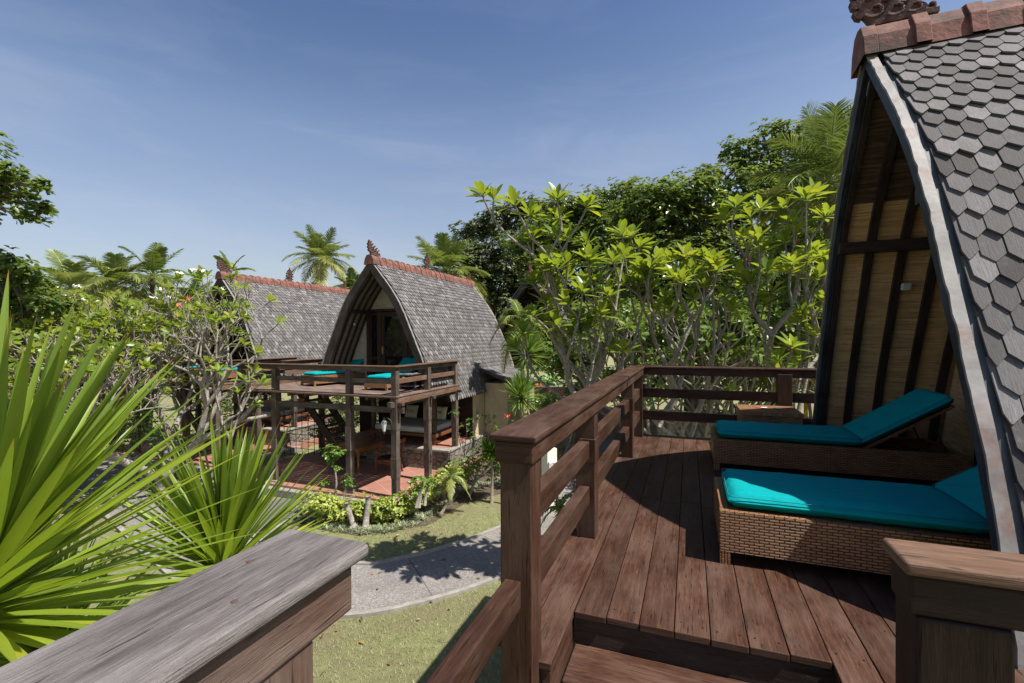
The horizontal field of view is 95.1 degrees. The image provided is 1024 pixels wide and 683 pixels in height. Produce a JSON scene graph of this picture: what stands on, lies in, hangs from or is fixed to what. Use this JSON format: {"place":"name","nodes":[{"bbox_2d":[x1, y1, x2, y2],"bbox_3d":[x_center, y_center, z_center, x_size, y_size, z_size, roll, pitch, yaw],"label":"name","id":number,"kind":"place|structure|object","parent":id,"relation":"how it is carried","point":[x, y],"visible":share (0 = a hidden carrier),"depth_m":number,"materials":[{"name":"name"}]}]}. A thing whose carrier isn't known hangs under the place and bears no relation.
{"place":"outdoors","nodes":[
{"label":"outdoors","id":0,"kind":"place"},
{"bbox_2d":[111,287,168,365],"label":"distant tree","id":1,"kind":"object","parent":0,"point":[148,303],"visible":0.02,"depth_m":44.36,"materials":[{"name":"green plant"}]},
{"bbox_2d":[249,498,305,533],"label":"path","id":2,"kind":"structure","parent":0,"point":[280,508],"depth_m":11.45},
{"bbox_2d":[177,500,308,545],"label":"kerb","id":3,"kind":"structure","parent":2,"relation":"on","point":[277,526],"depth_m":10.45,"materials":[{"name":"stone"}]},
{"bbox_2d":[79,436,615,611],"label":"path","id":4,"kind":"structure","parent":0,"point":[460,565],"depth_m":8.56,"materials":[{"name":"concrete"}]},
{"bbox_2d":[320,497,554,673],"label":"fallen leaves","id":5,"kind":"object","parent":4,"relation":"on","point":[361,641],"visible":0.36,"depth_m":8.19,"materials":[{"name":"brown plant"}]},
{"bbox_2d":[541,448,556,509],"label":"sign pillar","id":6,"kind":"structure","parent":4,"relation":"on","point":[549,460],"depth_m":11.41,"materials":[{"name":"white paint"}]},
{"bbox_2d":[541,494,570,525],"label":"garden palm","id":7,"kind":"object","parent":4,"relation":"on","point":[558,506],"visible":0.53,"depth_m":8.91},
{"bbox_2d":[52,351,814,682],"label":"lawn","id":8,"kind":"structure","parent":0,"point":[444,621],"depth_m":7.06,"materials":[{"name":"plant"}]},
{"bbox_2d":[0,131,58,227],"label":"broadleaf tree","id":9,"kind":"object","parent":8,"relation":"on","point":[10,179],"visible":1,"depth_m":9.82,"materials":[{"name":"green plant"}]},
{"bbox_2d":[0,245,81,407],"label":"broadleaf tree","id":10,"kind":"object","parent":8,"relation":"on","point":[25,301],"visible":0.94,"depth_m":10.78,"materials":[{"name":"green plant"}]},
{"bbox_2d":[18,248,126,385],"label":"palm tree","id":11,"kind":"object","parent":8,"relation":"on","point":[63,275],"visible":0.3,"depth_m":21.64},
{"bbox_2d":[0,522,153,666],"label":"sword leaf plant","id":12,"kind":"object","parent":8,"relation":"on","point":[28,649],"visible":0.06,"depth_m":1.96,"materials":[{"name":"plant"}]},
{"bbox_2d":[0,284,178,390],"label":"frangipani tree","id":13,"kind":"object","parent":8,"relation":"on","point":[27,322],"visible":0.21,"depth_m":11.01,"materials":[{"name":"green plant"}]},
{"bbox_2d":[0,291,202,504],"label":"frangipani tree","id":14,"kind":"object","parent":8,"relation":"on","point":[137,346],"visible":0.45,"depth_m":11.42,"materials":[{"name":"green plant"}]},
{"bbox_2d":[29,365,182,440],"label":"wooden deck","id":15,"kind":"structure","parent":8,"relation":"on","point":[101,400],"depth_m":19.48,"materials":[{"name":"brown wood"}]},
{"bbox_2d":[60,252,169,437],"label":"palm tree","id":16,"kind":"object","parent":8,"relation":"on","point":[113,278],"visible":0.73,"depth_m":19.68,"materials":[{"name":"plant"}]},
{"bbox_2d":[62,390,178,459],"bbox_3d":[-11.524,2.672,13.220,5.007,3.017,2.340,0,0,17],"label":"clipped shrub","id":17,"kind":"object","parent":8,"relation":"on","point":[142,412],"visible":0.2,"depth_m":12.86,"materials":[{"name":"green plant"}]},
{"bbox_2d":[0,270,268,661],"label":"sword leaf plant","id":18,"kind":"object","parent":8,"relation":"on","point":[50,462],"visible":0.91,"depth_m":1.44,"materials":[{"name":"plant"}]},
{"bbox_2d":[7,265,281,496],"bbox_3d":[-9.538,1.029,12.583,5.398,6.285,6.500,0,0,25],"label":"frangipani tree","id":19,"kind":"object","parent":8,"relation":"on","point":[206,324],"visible":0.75,"depth_m":12.51,"materials":[{"name":"green plant"}]},
{"bbox_2d":[100,242,203,431],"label":"palm tree","id":20,"kind":"object","parent":8,"relation":"on","point":[156,256],"visible":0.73,"depth_m":20.80,"materials":[{"name":"plant"}]},
{"bbox_2d":[108,421,216,476],"bbox_3d":[-10.747,3.289,14.380,3.155,1.777,1.918,0,0,21],"label":"clipped shrub","id":21,"kind":"object","parent":8,"relation":"on","point":[150,442],"visible":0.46,"depth_m":14.03,"materials":[{"name":"green plant"}]},
{"bbox_2d":[62,411,342,607],"bbox_3d":[-1.430,2.254,2.319,1.203,3.873,1.243,0,0,0],"label":"sword leaf plant","id":22,"kind":"object","parent":8,"relation":"on","point":[236,475],"visible":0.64,"depth_m":2.24,"materials":[{"name":"plant"}]},
{"bbox_2d":[106,415,342,473],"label":"tiled terrace","id":23,"kind":"structure","parent":8,"relation":"on","point":[295,431],"depth_m":17.52,"materials":[{"name":"ceramic"}]},
{"bbox_2d":[131,295,192,433],"bbox_3d":[-12.599,1.220,16.965,2.973,5.847,1.820,0,0,0],"label":"bougainvillea","id":24,"kind":"object","parent":23,"relation":"on","point":[145,402],"depth_m":16.79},
{"bbox_2d":[158,275,212,409],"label":"palm tree","id":25,"kind":"object","parent":23,"relation":"on","point":[195,285],"visible":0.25,"depth_m":18.83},
{"bbox_2d":[170,387,220,443],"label":"staircase","id":26,"kind":"structure","parent":23,"relation":"on","point":[193,418],"depth_m":18.07,"materials":[{"name":"brown wood"}]},
{"bbox_2d":[108,356,299,463],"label":"wooden deck","id":27,"kind":"structure","parent":23,"relation":"on","point":[186,417],"depth_m":16.06,"materials":[{"name":"brown wood"}]},
{"bbox_2d":[208,357,250,380],"bbox_3d":[-9.967,0.930,17.085,0.730,0.829,2.020,0,0,19],"label":"sun lounger","id":28,"kind":"object","parent":27,"relation":"on","point":[233,375],"visible":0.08,"depth_m":16.47,"materials":[{"name":"wicker"}]},
{"bbox_2d":[187,259,349,375],"bbox_3d":[-9.483,-0.680,20.351,4.286,5.021,7.004,0,0,21],"label":"thatched hut","id":29,"kind":"object","parent":27,"relation":"on","point":[309,311],"visible":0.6,"depth_m":18.61,"materials":[{"name":"grey wood"}]},
{"bbox_2d":[231,318,237,366],"bbox_3d":[-10.985,0.168,18.582,0.360,2.220,0.040,0,0,21],"label":"side window","id":30,"kind":"structure","parent":29,"relation":"in","point":[234,357],"depth_m":18.58,"materials":[{"name":"brown wood"}]},
{"bbox_2d":[239,322,250,358],"bbox_3d":[-10.320,0.167,18.284,0.900,2.220,0.121,0,0,21],"label":"door","id":31,"kind":"structure","parent":29,"relation":"in","point":[242,350],"depth_m":18.41,"materials":[{"name":"brown wood"}]},
{"bbox_2d":[230,392,311,426],"bbox_3d":[-9.765,2.294,19.025,2.700,1.930,1.640,0,0,21],"label":"daybed","id":32,"kind":"object","parent":23,"relation":"on","point":[265,409],"visible":0.43,"depth_m":18.75,"materials":[{"name":"grey wood"}]},
{"bbox_2d":[271,412,321,455],"bbox_3d":[-7.448,3.194,16.164,2.300,1.550,0.028,0,0,21],"label":"trellis","id":33,"kind":"object","parent":23,"relation":"on","point":[320,443],"visible":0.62,"depth_m":16.04,"materials":[{"name":"brown wood"}]},
{"bbox_2d":[213,250,256,414],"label":"palm tree","id":34,"kind":"object","parent":8,"relation":"on","point":[224,259],"visible":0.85,"depth_m":25.95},
{"bbox_2d":[192,388,281,418],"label":"shade hedge","id":35,"kind":"object","parent":8,"relation":"on","point":[226,407],"visible":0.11,"depth_m":22.98,"materials":[{"name":"green plant"}]},
{"bbox_2d":[197,281,289,489],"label":"frangipani tree","id":36,"kind":"object","parent":8,"relation":"on","point":[258,350],"visible":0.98,"depth_m":12.07,"materials":[{"name":"green plant"}]},
{"bbox_2d":[75,475,500,618],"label":"kerb","id":37,"kind":"structure","parent":8,"relation":"on","point":[415,603],"depth_m":7.98,"materials":[{"name":"stone"}]},
{"bbox_2d":[282,224,358,287],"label":"palm tree","id":38,"kind":"object","parent":8,"relation":"on","point":[322,250],"visible":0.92,"depth_m":37.35,"materials":[{"name":"plant"}]},
{"bbox_2d":[309,396,378,434],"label":"shade hedge","id":39,"kind":"object","parent":8,"relation":"on","point":[357,420],"visible":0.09,"depth_m":19.61,"materials":[{"name":"green plant"}]},
{"bbox_2d":[333,267,359,289],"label":"palm tree","id":40,"kind":"object","parent":8,"relation":"on","point":[351,278],"visible":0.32,"depth_m":29.70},
{"bbox_2d":[256,430,488,514],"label":"tiled terrace","id":41,"kind":"structure","parent":8,"relation":"on","point":[367,479],"depth_m":14.06,"materials":[{"name":"tile"}]},
{"bbox_2d":[297,394,366,467],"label":"staircase","id":42,"kind":"structure","parent":41,"relation":"on","point":[322,426],"depth_m":14.82,"materials":[{"name":"brown wood"}]},
{"bbox_2d":[305,400,360,443],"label":"creeper","id":43,"kind":"object","parent":41,"relation":"on","point":[334,420],"visible":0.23,"depth_m":16.27,"materials":[{"name":"green plant"}]},
{"bbox_2d":[323,427,344,462],"bbox_3d":[-5.753,3.364,15.272,0.623,1.014,0.744,-1,1,-44],"label":"armchair","id":44,"kind":"object","parent":41,"relation":"on","point":[331,430],"visible":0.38,"depth_m":15.49,"materials":[{"name":"brown wood"}]},
{"bbox_2d":[232,358,461,499],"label":"wooden deck","id":45,"kind":"structure","parent":41,"relation":"on","point":[349,387],"depth_m":12.73,"materials":[{"name":"brown wood"}]},
{"bbox_2d":[301,359,365,386],"bbox_3d":[-5.608,0.924,14.988,0.730,0.829,2.020,0,1,35],"label":"sun lounger","id":46,"kind":"object","parent":45,"relation":"on","point":[336,373],"visible":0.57,"depth_m":14.54,"materials":[{"name":"fabric"}]},
{"bbox_2d":[381,417,391,433],"bbox_3d":[-3.092,2.057,11.521,0.280,0.430,0.150,-1,1,-36],"label":"wall lantern","id":47,"kind":"object","parent":45,"relation":"attached to","point":[384,423],"depth_m":11.46,"materials":[{"name":"white glass"}]},
{"bbox_2d":[364,358,420,390],"bbox_3d":[-3.403,0.923,13.758,0.730,0.829,2.020,0,0,19],"label":"sun lounger","id":48,"kind":"object","parent":45,"relation":"on","point":[405,361],"visible":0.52,"depth_m":12.96,"materials":[{"name":"fabric"}]},
{"bbox_2d":[399,373,423,389],"bbox_3d":[-2.817,1.123,13.180,0.540,0.430,0.500,0,0,21],"label":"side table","id":49,"kind":"object","parent":45,"relation":"on","point":[409,385],"visible":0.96,"depth_m":13.06,"materials":[{"name":"brown wood"}]},
{"bbox_2d":[320,240,513,401],"bbox_3d":[-2.983,-0.687,17.081,4.286,5.021,7.004,0,0,21],"label":"thatched hut","id":50,"kind":"object","parent":45,"relation":"on","point":[393,313],"visible":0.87,"depth_m":15.15,"materials":[{"name":"grey wood"}]},
{"bbox_2d":[370,312,378,374],"bbox_3d":[-4.485,0.161,15.312,0.360,2.220,0.040,0,0,21],"label":"side window","id":51,"kind":"structure","parent":50,"relation":"in","point":[374,327],"depth_m":15.31,"materials":[{"name":"brown wood"}]},
{"bbox_2d":[381,312,404,373],"bbox_3d":[-3.821,0.160,15.013,0.900,2.220,0.121,0,0,21],"label":"door","id":52,"kind":"structure","parent":50,"relation":"in","point":[392,332],"depth_m":15.06,"materials":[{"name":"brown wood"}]},
{"bbox_2d":[408,343,418,372],"bbox_3d":[-3.086,0.158,14.771,0.420,2.220,0.040,0,0,21],"label":"side window","id":53,"kind":"structure","parent":50,"relation":"in","point":[410,355],"depth_m":14.81,"materials":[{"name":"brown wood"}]},
{"bbox_2d":[329,438,383,473],"bbox_3d":[-4.752,3.492,14.347,1.206,0.755,1.060,0,0,27],"label":"dining table","id":54,"kind":"object","parent":41,"relation":"on","point":[361,445],"visible":0.68,"depth_m":14.17,"materials":[{"name":"brown wood"}]},
{"bbox_2d":[373,437,405,474],"bbox_3d":[-3.598,3.365,13.774,0.744,1.014,0.623,0,0,17],"label":"armchair","id":55,"kind":"object","parent":41,"relation":"on","point":[385,459],"visible":0.57,"depth_m":13.61,"materials":[{"name":"brown wood"}]},
{"bbox_2d":[368,397,460,445],"bbox_3d":[-3.265,2.287,15.755,2.700,1.930,1.640,0,0,21],"label":"daybed","id":56,"kind":"object","parent":41,"relation":"on","point":[409,426],"visible":0.59,"depth_m":15.26,"materials":[{"name":"fabric"}]},
{"bbox_2d":[405,405,418,417],"bbox_3d":[-3.527,2.450,16.463,0.500,0.418,0.233,0,0,21],"label":"cushion","id":57,"kind":"object","parent":56,"relation":"on","point":[411,411],"visible":1,"depth_m":16.39,"materials":[{"name":"beige fabric"}]},
{"bbox_2d":[437,406,447,419],"bbox_3d":[-2.454,2.448,16.048,0.500,0.418,0.233,0,0,21],"label":"cushion","id":58,"kind":"object","parent":56,"relation":"on","point":[441,413],"visible":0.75,"depth_m":15.95,"materials":[{"name":"beige fabric"}]},
{"bbox_2d":[290,458,499,535],"bbox_3d":[-1.421,4.083,16.017,4.487,0.001,12.633,0,0,16],"label":"garden bed","id":59,"kind":"object","parent":8,"relation":"on","point":[480,493],"visible":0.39,"depth_m":11.83,"materials":[{"name":"plant"}]},
{"bbox_2d":[317,444,355,508],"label":"pruned tree","id":60,"kind":"object","parent":59,"relation":"on","point":[334,454],"visible":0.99,"depth_m":10.88,"materials":[{"name":"green plant"}]},
{"bbox_2d":[344,502,356,528],"bbox_3d":[-3.562,3.884,10.375,0.348,0.578,0.137,0,0,25],"label":"tree stump","id":61,"kind":"object","parent":59,"relation":"on","point":[351,519],"visible":0.95,"depth_m":10.35,"materials":[{"name":"beige wood"}]},
{"bbox_2d":[363,496,370,527],"bbox_3d":[-3.217,3.801,10.374,0.137,0.703,0.241,0,0,24],"label":"tree stump","id":62,"kind":"object","parent":59,"relation":"on","point":[367,512],"visible":0.85,"depth_m":10.35,"materials":[{"name":"beige wood"}]},
{"bbox_2d":[296,459,481,526],"bbox_3d":[-3.160,3.697,11.645,4.759,1.196,2.892,0,0,0],"label":"variegated hedge","id":63,"kind":"object","parent":59,"relation":"on","point":[335,511],"visible":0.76,"depth_m":10.64,"materials":[{"name":"green plant"}]},
{"bbox_2d":[306,477,499,535],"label":"border grass","id":64,"kind":"structure","parent":59,"relation":"on","point":[379,528],"depth_m":10.52,"materials":[{"name":"green plant"}]},
{"bbox_2d":[406,475,433,507],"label":"pruned tree","id":65,"kind":"object","parent":59,"relation":"on","point":[418,489],"visible":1,"depth_m":10.60,"materials":[{"name":"green plant"}]},
{"bbox_2d":[431,461,470,513],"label":"garden palm","id":66,"kind":"object","parent":59,"relation":"on","point":[450,475],"visible":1,"depth_m":11.18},
{"bbox_2d":[448,406,500,492],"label":"flowering shrub","id":67,"kind":"object","parent":59,"relation":"on","point":[474,437],"visible":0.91,"depth_m":12.77,"materials":[{"name":"green plant"}]},
{"bbox_2d":[453,443,499,496],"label":"garden shrub","id":68,"kind":"object","parent":59,"relation":"on","point":[477,466],"visible":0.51,"depth_m":12.33,"materials":[{"name":"green plant"}]},
{"bbox_2d":[313,512,500,682],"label":"turf blades","id":69,"kind":"object","parent":8,"relation":"on","point":[426,631],"visible":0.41,"depth_m":6.82,"materials":[{"name":"plant"}]},
{"bbox_2d":[359,364,534,438],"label":"bathroom block","id":70,"kind":"structure","parent":8,"relation":"on","point":[491,399],"depth_m":16.45,"materials":[{"name":"yellow paint"}]},
{"bbox_2d":[406,232,491,309],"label":"palm tree","id":71,"kind":"object","parent":8,"relation":"on","point":[444,254],"visible":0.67,"depth_m":25.29,"materials":[{"name":"plant"}]},
{"bbox_2d":[476,431,498,503],"bbox_3d":[-0.516,3.188,11.925,0.917,1.860,0.911,0,0,0],"label":"dracaena","id":72,"kind":"object","parent":8,"relation":"on","point":[488,445],"visible":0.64,"depth_m":11.88,"materials":[{"name":"green plant"}]},
{"bbox_2d":[448,191,570,320],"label":"fine leaved tree","id":73,"kind":"object","parent":8,"relation":"on","point":[493,262],"visible":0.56,"depth_m":28.39,"materials":[{"name":"green plant"}]},
{"bbox_2d":[489,299,547,416],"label":"palm tree","id":74,"kind":"object","parent":8,"relation":"on","point":[516,307],"visible":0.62,"depth_m":15.58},
{"bbox_2d":[500,370,541,418],"bbox_3d":[0.231,2.375,11.616,1.260,3.483,1.245,0,0,0],"label":"dracaena","id":75,"kind":"object","parent":8,"relation":"on","point":[521,389],"visible":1,"depth_m":11.51,"materials":[{"name":"green plant"}]},
{"bbox_2d":[500,323,549,415],"bbox_3d":[0.422,1.755,12.662,1.519,4.706,1.427,0,0,-28],"label":"dracaena","id":76,"kind":"object","parent":8,"relation":"on","point":[534,342],"visible":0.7,"depth_m":12.52,"materials":[{"name":"green plant"}]},
{"bbox_2d":[498,313,564,385],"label":"distant tree","id":77,"kind":"object","parent":8,"relation":"on","point":[545,377],"visible":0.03,"depth_m":39.69,"materials":[{"name":"green plant"}]},
{"bbox_2d":[512,385,583,467],"bbox_3d":[1.295,2.735,14.490,2.722,2.734,1.282,0,0,-18],"label":"ixora shrub","id":78,"kind":"object","parent":8,"relation":"on","point":[547,400],"visible":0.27,"depth_m":14.27,"materials":[{"name":"green plant"}]},
{"bbox_2d":[504,383,566,417],"bbox_3d":[0.730,1.736,13.811,1.936,1.023,0.211,0,0,0],"label":"ixora blossom","id":79,"kind":"object","parent":78,"relation":"attached to","point":[540,385],"visible":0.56,"depth_m":13.81,"materials":[{"name":"red plant"}]},
{"bbox_2d":[499,261,598,371],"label":"palm tree","id":80,"kind":"object","parent":8,"relation":"on","point":[523,297],"visible":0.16,"depth_m":22.14,"materials":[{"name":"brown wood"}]},
{"bbox_2d":[530,311,546,359],"bbox_3d":[1.197,-0.295,22.331,0.945,2.331,0.047,0,0,21],"label":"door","id":81,"kind":"structure","parent":80,"relation":"in","point":[539,318],"depth_m":22.26,"materials":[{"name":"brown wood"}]},
{"bbox_2d":[463,180,641,398],"bbox_3d":[0.848,0.849,7.757,3.176,6.667,2.149,0,0,0],"label":"frangipani tree","id":82,"kind":"object","parent":8,"relation":"on","point":[546,261],"visible":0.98,"depth_m":7.36,"materials":[{"name":"green plant"}]},
{"bbox_2d":[534,385,575,449],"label":"shrub","id":83,"kind":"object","parent":8,"relation":"on","point":[564,442],"depth_m":17.81,"materials":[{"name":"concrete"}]},
{"bbox_2d":[496,175,650,408],"bbox_3d":[3.540,-2.062,24.261,8.677,12.322,6.289,0,0,0],"label":"broadleaf tree","id":84,"kind":"object","parent":8,"relation":"on","point":[591,220],"visible":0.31,"depth_m":23.05,"materials":[{"name":"green plant"}]},
{"bbox_2d":[530,335,676,454],"bbox_3d":[3.207,1.923,16.479,5.751,4.320,2.566,0,0,0],"label":"understory shrub","id":85,"kind":"object","parent":8,"relation":"on","point":[555,361],"visible":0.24,"depth_m":15.94,"materials":[{"name":"green plant"}]},
{"bbox_2d":[549,297,734,434],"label":"frangipani tree","id":86,"kind":"object","parent":8,"relation":"on","point":[607,370],"visible":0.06,"depth_m":15.15,"materials":[{"name":"green plant"}]},
{"bbox_2d":[590,219,750,436],"bbox_3d":[2.827,1.071,7.794,2.918,6.187,1.911,0,0,-26],"label":"frangipani tree","id":87,"kind":"object","parent":8,"relation":"on","point":[643,273],"visible":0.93,"depth_m":7.66,"materials":[{"name":"green plant"}]},
{"bbox_2d":[562,293,796,437],"bbox_3d":[4.529,1.384,13.054,6.021,5.422,5.110,0,0,29],"label":"frangipani tree","id":88,"kind":"object","parent":8,"relation":"on","point":[628,324],"visible":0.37,"depth_m":12.23,"materials":[{"name":"green plant"}]},
{"bbox_2d":[601,163,780,410],"bbox_3d":[6.948,-1.297,18.527,6.608,10.780,5.686,0,0,0],"label":"broadleaf tree","id":89,"kind":"object","parent":8,"relation":"on","point":[656,209],"visible":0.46,"depth_m":17.47,"materials":[{"name":"green plant"}]},
{"bbox_2d":[598,407,808,440],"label":"garden wall","id":90,"kind":"structure","parent":8,"relation":"on","point":[617,429],"depth_m":19.40,"materials":[{"name":"stone"}]},
{"bbox_2d":[630,281,794,436],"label":"frangipani tree","id":91,"kind":"object","parent":8,"relation":"on","point":[759,384],"visible":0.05,"depth_m":15.50,"materials":[{"name":"green plant"}]},
{"bbox_2d":[615,289,822,436],"bbox_3d":[5.838,1.367,13.371,6.013,5.439,6.343,0,0,0],"label":"frangipani tree","id":92,"kind":"object","parent":8,"relation":"on","point":[668,357],"visible":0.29,"depth_m":12.14,"materials":[{"name":"green plant"}]},
{"bbox_2d":[646,328,815,425],"bbox_3d":[9.046,1.260,17.854,8.622,5.590,4.392,0,0,0],"label":"understory shrub","id":93,"kind":"object","parent":8,"relation":"on","point":[739,388],"visible":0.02,"depth_m":16.73,"materials":[{"name":"green plant"}]},
{"bbox_2d":[676,286,821,417],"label":"frangipani tree","id":94,"kind":"object","parent":8,"relation":"on","point":[784,305],"visible":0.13,"depth_m":12.11,"materials":[{"name":"green plant"}]},
{"bbox_2d":[692,111,849,405],"bbox_3d":[11.314,-2.586,18.973,7.900,13.286,5.462,0,0,0],"label":"broadleaf tree","id":95,"kind":"object","parent":8,"relation":"on","point":[745,166],"visible":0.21,"depth_m":18.46,"materials":[{"name":"green plant"}]},
{"bbox_2d":[708,177,834,411],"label":"frangipani tree","id":96,"kind":"object","parent":8,"relation":"on","point":[809,252],"visible":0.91,"depth_m":7.56,"materials":[{"name":"green plant"}]},
{"bbox_2d":[731,295,819,404],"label":"frangipani tree","id":97,"kind":"object","parent":8,"relation":"on","point":[768,387],"depth_m":12.94,"materials":[{"name":"green plant"}]},
{"bbox_2d":[717,97,853,283],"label":"palm tree","id":98,"kind":"object","parent":8,"relation":"on","point":[827,142],"visible":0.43,"depth_m":12.65,"materials":[{"name":"plant"}]},
{"bbox_2d":[750,226,830,326],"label":"palm tree","id":99,"kind":"object","parent":8,"relation":"on","point":[817,236],"visible":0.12,"depth_m":12.08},
{"bbox_2d":[748,174,839,404],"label":"palm tree","id":100,"kind":"object","parent":8,"relation":"on","point":[768,191],"visible":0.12,"depth_m":14.91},
{"bbox_2d":[0,0,995,334],"label":"sky","id":101,"kind":"structure","parent":0,"point":[202,128],"materials":[{"name":"blue"}]},
{"bbox_2d":[426,365,1023,682],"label":"wooden deck","id":102,"kind":"structure","parent":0,"point":[621,554],"depth_m":2.41,"materials":[{"name":"brown wood"}]},
{"bbox_2d":[0,529,367,682],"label":"handrail","id":103,"kind":"object","parent":102,"relation":"attached to","point":[269,610],"visible":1,"depth_m":0.68,"materials":[{"name":"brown wood"}]},
{"bbox_2d":[562,643,749,682],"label":"stair landing","id":104,"kind":"object","parent":102,"relation":"attached to","point":[588,664],"visible":0.88,"depth_m":2.13,"materials":[{"name":"brown wood"}]},
{"bbox_2d":[736,404,803,424],"bbox_3d":[3.002,1.029,5.503,0.620,0.475,0.620,0,0,21],"label":"wicker table","id":105,"kind":"object","parent":102,"relation":"on","point":[773,414],"visible":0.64,"depth_m":5.28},
{"bbox_2d":[710,389,966,480],"bbox_3d":[3.123,0.887,4.750,2.020,0.829,0.730,0,0,21],"label":"sun lounger","id":106,"kind":"object","parent":102,"relation":"on","point":[869,443],"visible":1,"depth_m":4.46,"materials":[{"name":"wicker"}]},
{"bbox_2d":[714,465,991,574],"bbox_3d":[2.314,0.905,2.779,2.020,0.829,0.730,0,0,21],"label":"sun lounger","id":107,"kind":"object","parent":102,"relation":"on","point":[845,523],"visible":0.78,"depth_m":2.67,"materials":[{"name":"fabric"}]},
{"bbox_2d":[812,0,1023,669],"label":"thatched hut","id":108,"kind":"object","parent":102,"relation":"on","point":[924,286],"visible":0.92,"depth_m":3.34,"materials":[{"name":"grey wood"}]},
{"bbox_2d":[882,538,1023,682],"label":"handrail","id":109,"kind":"object","parent":102,"relation":"attached to","point":[959,613],"visible":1,"depth_m":0.92,"materials":[{"name":"brown wood"}]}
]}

